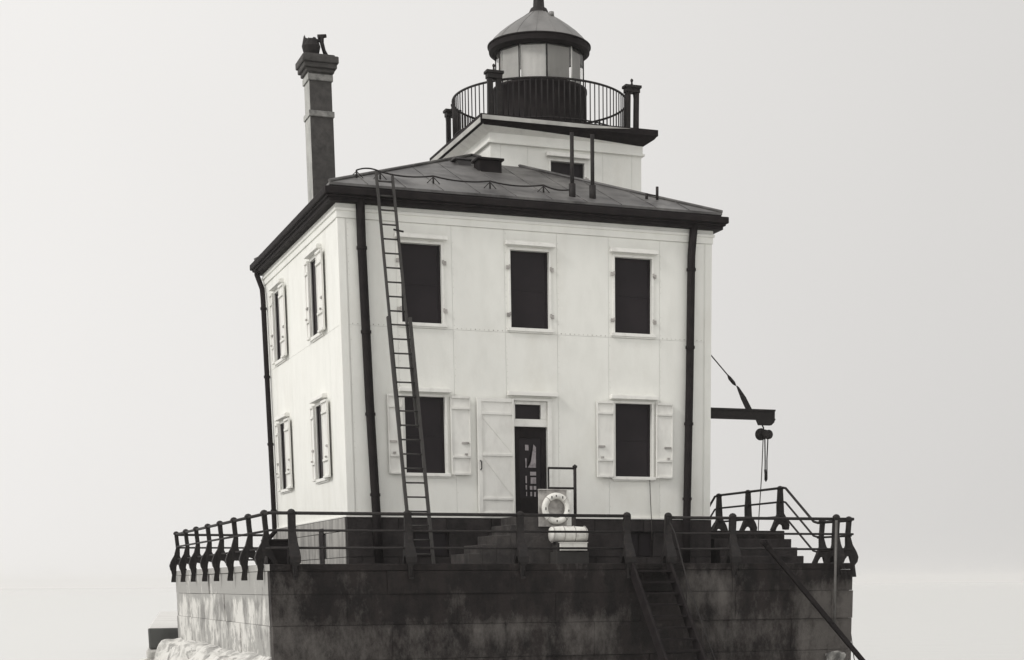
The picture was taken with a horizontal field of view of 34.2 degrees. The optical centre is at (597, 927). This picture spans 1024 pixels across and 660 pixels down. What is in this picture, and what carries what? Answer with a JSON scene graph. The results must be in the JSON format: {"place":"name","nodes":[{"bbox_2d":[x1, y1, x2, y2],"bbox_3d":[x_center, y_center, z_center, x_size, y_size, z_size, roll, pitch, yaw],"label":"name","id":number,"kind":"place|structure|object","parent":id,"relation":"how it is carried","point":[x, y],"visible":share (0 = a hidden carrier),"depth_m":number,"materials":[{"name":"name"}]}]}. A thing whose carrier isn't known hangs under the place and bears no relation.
{"place":"outdoors","nodes":[
{"label":"outdoors","id":0,"kind":"place"},
{"bbox_2d":[0,582,1023,659],"bbox_3d":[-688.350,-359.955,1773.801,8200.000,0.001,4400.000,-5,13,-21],"label":"water","id":1,"kind":"structure","parent":0,"point":[945,621],"depth_m":126.06,"materials":[{"name":"grey liquid"}]},
{"bbox_2d":[146,611,178,659],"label":"breakwater","id":2,"kind":"object","parent":1,"relation":"in","point":[163,625],"visible":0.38,"depth_m":47.14,"materials":[{"name":"grey concrete"}]},
{"bbox_2d":[154,517,852,659],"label":"concrete platform","id":3,"kind":"structure","parent":1,"relation":"in","point":[479,604],"depth_m":35.53,"materials":[{"name":"stone"}]},
{"bbox_2d":[169,510,277,581],"bbox_3d":[-9.110,-8.956,39.572,0.464,1.385,14.570,-5,13,-21],"label":"side railing","id":4,"kind":"object","parent":3,"relation":"on","point":[247,552],"visible":0.98,"depth_m":38.59,"materials":[{"name":"black metal"}]},
{"bbox_2d":[178,534,273,560],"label":"back railing","id":5,"kind":"object","parent":3,"relation":"on","point":[217,547],"visible":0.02,"depth_m":46.55,"materials":[{"name":"black metal"}]},
{"bbox_2d":[264,539,287,563],"bbox_3d":[-6.539,-7.655,33.831,0.540,0.491,0.560,-5,13,-21],"label":"deck box","id":6,"kind":"object","parent":3,"relation":"on","point":[280,555],"visible":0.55,"depth_m":33.60,"materials":[{"name":"paint"}]},
{"bbox_2d":[375,171,435,563],"bbox_3d":[-4.039,-11.630,34.545,0.560,7.992,1.792,-6,13,-24],"label":"extension ladder","id":7,"kind":"object","parent":3,"relation":"on","point":[413,375],"visible":0.95,"depth_m":34.53,"materials":[{"name":"black metal"}]},
{"bbox_2d":[269,509,635,579],"bbox_3d":[-2.876,-7.899,34.267,7.741,1.385,0.464,-5,13,-21],"label":"front railing","id":8,"kind":"object","parent":3,"relation":"on","point":[521,556],"visible":1,"depth_m":34.07,"materials":[{"name":"black metal"}]},
{"bbox_2d":[250,0,728,563],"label":"lighthouse","id":9,"kind":"object","parent":3,"relation":"on","point":[556,260],"visible":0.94,"depth_m":36.98,"materials":[{"name":"paint"}]},
{"bbox_2d":[268,278,286,365],"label":"window","id":10,"kind":"structure","parent":9,"relation":"in","point":[280,317],"depth_m":41.29,"materials":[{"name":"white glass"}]},
{"bbox_2d":[274,412,292,493],"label":"window","id":11,"kind":"structure","parent":9,"relation":"in","point":[286,475],"depth_m":41.94,"materials":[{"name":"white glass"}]},
{"bbox_2d":[303,243,324,342],"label":"window","id":12,"kind":"structure","parent":9,"relation":"in","point":[316,293],"depth_m":37.20,"materials":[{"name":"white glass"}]},
{"bbox_2d":[309,393,330,483],"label":"window","id":13,"kind":"structure","parent":9,"relation":"in","point":[321,421],"depth_m":37.86,"materials":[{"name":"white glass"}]},
{"bbox_2d":[319,532,332,563],"bbox_3d":[-6.306,-8.774,38.370,0.165,0.852,0.830,-5,13,-21],"label":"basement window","id":14,"kind":"structure","parent":9,"relation":"in","point":[322,538],"depth_m":38.37,"materials":[{"name":"glass"}]},
{"bbox_2d":[394,232,447,328],"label":"window","id":15,"kind":"structure","parent":9,"relation":"in","point":[421,263],"depth_m":35.60,"materials":[{"name":"black glass"}]},
{"bbox_2d":[387,386,471,477],"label":"window","id":16,"kind":"structure","parent":9,"relation":"in","point":[432,408],"depth_m":36.25,"materials":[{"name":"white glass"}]},
{"bbox_2d":[413,532,448,556],"bbox_3d":[-3.697,-8.473,36.707,0.790,0.540,0.080,-5,13,-21],"label":"basement window","id":17,"kind":"structure","parent":9,"relation":"in","point":[440,539],"depth_m":36.72,"materials":[{"name":"black glass"}]},
{"bbox_2d":[476,397,515,512],"bbox_3d":[-2.234,-10.419,36.711,0.850,2.470,0.127,-5,13,-21],"label":"storm door","id":18,"kind":"structure","parent":9,"relation":"in","point":[495,416],"depth_m":36.73,"materials":[{"name":"paint"}]},
{"bbox_2d":[504,240,555,333],"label":"window","id":19,"kind":"structure","parent":9,"relation":"in","point":[527,271],"depth_m":36.45,"materials":[{"name":"black glass"}]},
{"bbox_2d":[514,427,545,513],"bbox_3d":[-1.519,-10.213,37.258,0.745,1.955,0.068,-5,13,-21],"label":"door","id":20,"kind":"structure","parent":9,"relation":"in","point":[530,442],"depth_m":37.21,"materials":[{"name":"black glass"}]},
{"bbox_2d":[514,401,546,427],"bbox_3d":[-1.520,-11.433,36.985,0.781,0.541,0.110,-5,13,-21],"label":"transom window","id":21,"kind":"structure","parent":9,"relation":"in","point":[525,415],"depth_m":36.98,"materials":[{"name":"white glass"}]},
{"bbox_2d":[545,151,589,179],"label":"tower window","id":22,"kind":"structure","parent":9,"relation":"in","point":[563,168],"depth_m":39.60,"materials":[{"name":"black glass"}]},
{"bbox_2d":[609,247,658,338],"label":"window","id":23,"kind":"structure","parent":9,"relation":"in","point":[630,277],"depth_m":37.31,"materials":[{"name":"black glass"}]},
{"bbox_2d":[596,394,672,481],"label":"window","id":24,"kind":"structure","parent":9,"relation":"in","point":[623,430],"depth_m":37.94,"materials":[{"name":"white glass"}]},
{"bbox_2d":[631,533,651,556],"bbox_3d":[0.954,-8.866,38.455,0.640,0.540,0.080,-5,13,-21],"label":"basement window","id":25,"kind":"structure","parent":9,"relation":"in","point":[642,542],"depth_m":38.48,"materials":[{"name":"black glass"}]},
{"bbox_2d":[649,480,652,539],"bbox_3d":[1.237,-9.646,38.268,0.080,1.401,0.043,6,13,30],"label":"cable","id":26,"kind":"object","parent":9,"relation":"hanging from","point":[651,512],"visible":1,"depth_m":38.29,"materials":[{"name":"grey metal"}]},
{"bbox_2d":[711,355,775,425],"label":"wall hoist","id":27,"kind":"object","parent":9,"relation":"attached to","point":[764,417],"depth_m":43.30,"materials":[{"name":"black metal"}]},
{"bbox_2d":[755,425,772,481],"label":"chain hoist","id":28,"kind":"object","parent":27,"relation":"hanging from","point":[762,434],"visible":1,"depth_m":43.66,"materials":[{"name":"black metal"}]},
{"bbox_2d":[758,440,763,530],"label":"hoist rope","id":29,"kind":"object","parent":28,"relation":"hanging from","point":[761,483],"visible":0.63,"depth_m":43.87,"materials":[{"name":"grey fabric"}]},
{"bbox_2d":[538,489,571,526],"bbox_3d":[-0.926,-9.100,36.022,0.760,0.790,0.110,-5,13,-21],"label":"ring board","id":30,"kind":"object","parent":3,"relation":"on","point":[555,506],"visible":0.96,"depth_m":35.98,"materials":[{"name":"paint"}]},
{"bbox_2d":[542,493,570,523],"bbox_3d":[-0.893,-9.066,35.927,0.670,0.670,0.166,-5,13,-21],"label":"life ring","id":31,"kind":"object","parent":30,"relation":"hanging from","point":[549,498],"visible":0.86,"depth_m":35.87,"materials":[{"name":"white plastic"}]},
{"bbox_2d":[548,464,576,513],"bbox_3d":[-0.761,-9.510,36.096,0.685,1.100,0.110,-5,13,-21],"label":"landing railing","id":32,"kind":"object","parent":3,"relation":"on","point":[573,468],"visible":0.88,"depth_m":36.11,"materials":[{"name":"black metal"}]},
{"bbox_2d":[550,542,588,563],"bbox_3d":[-0.609,-8.115,35.998,0.740,0.454,0.430,-5,13,-21],"label":"cradle","id":33,"kind":"object","parent":3,"relation":"on","point":[557,556],"visible":0.74,"depth_m":35.83,"materials":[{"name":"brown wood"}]},
{"bbox_2d":[548,526,587,542],"bbox_3d":[-0.636,-8.505,35.924,0.820,0.364,0.364,-5,13,-21],"label":"life raft canister","id":34,"kind":"object","parent":33,"relation":"on","point":[567,537],"visible":0.88,"depth_m":35.80,"materials":[{"name":"white plastic"}]},
{"bbox_2d":[559,542,587,550],"bbox_3d":[-0.520,-8.213,35.783,0.650,0.175,0.110,-5,13,-21],"label":"white box","id":35,"kind":"object","parent":33,"relation":"on","point":[573,544],"visible":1,"depth_m":35.74,"materials":[{"name":"plastic"}]},
{"bbox_2d":[631,520,715,659],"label":"access stair","id":36,"kind":"object","parent":3,"relation":"attached to","point":[690,627],"visible":1,"depth_m":35.08,"materials":[{"name":"metal"}]},
{"bbox_2d":[661,512,853,577],"bbox_3d":[3.599,-8.445,36.702,4.661,1.385,0.464,-5,13,-21],"label":"front railing","id":37,"kind":"object","parent":3,"relation":"on","point":[733,556],"visible":1,"depth_m":36.40,"materials":[{"name":"black metal"}]},
{"bbox_2d":[833,520,837,623],"bbox_3d":[5.337,-7.963,37.235,0.060,2.270,0.057,-5,13,-21],"label":"standing pipe","id":38,"kind":"object","parent":37,"relation":"attached to","point":[835,573],"visible":1,"depth_m":37.21,"materials":[{"name":"grey metal"}]},
{"bbox_2d":[710,486,818,552],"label":"terrace railing","id":39,"kind":"object","parent":3,"relation":"on","point":[745,524],"visible":0.81,"depth_m":41.82,"materials":[{"name":"black metal"}]},
{"bbox_2d":[760,539,864,659],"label":"boat boom","id":40,"kind":"object","parent":3,"relation":"attached to","point":[810,598],"visible":1,"depth_m":37.01,"materials":[{"name":"paint"}]},
{"bbox_2d":[812,516,857,576],"bbox_3d":[5.447,-8.752,38.227,0.464,1.345,1.570,-5,13,-21],"label":"side railing","id":41,"kind":"object","parent":3,"relation":"on","point":[852,555],"visible":0.74,"depth_m":37.84,"materials":[{"name":"black metal"}]},
{"bbox_2d":[825,650,845,659],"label":"boulder","id":42,"kind":"object","parent":3,"relation":"attached to","point":[835,655],"visible":1,"depth_m":37.42,"materials":[{"name":"grey stone"}]},
{"bbox_2d":[0,0,1023,588],"label":"sky","id":43,"kind":"structure","parent":0,"point":[863,159],"materials":[{"name":"white"}]}
]}

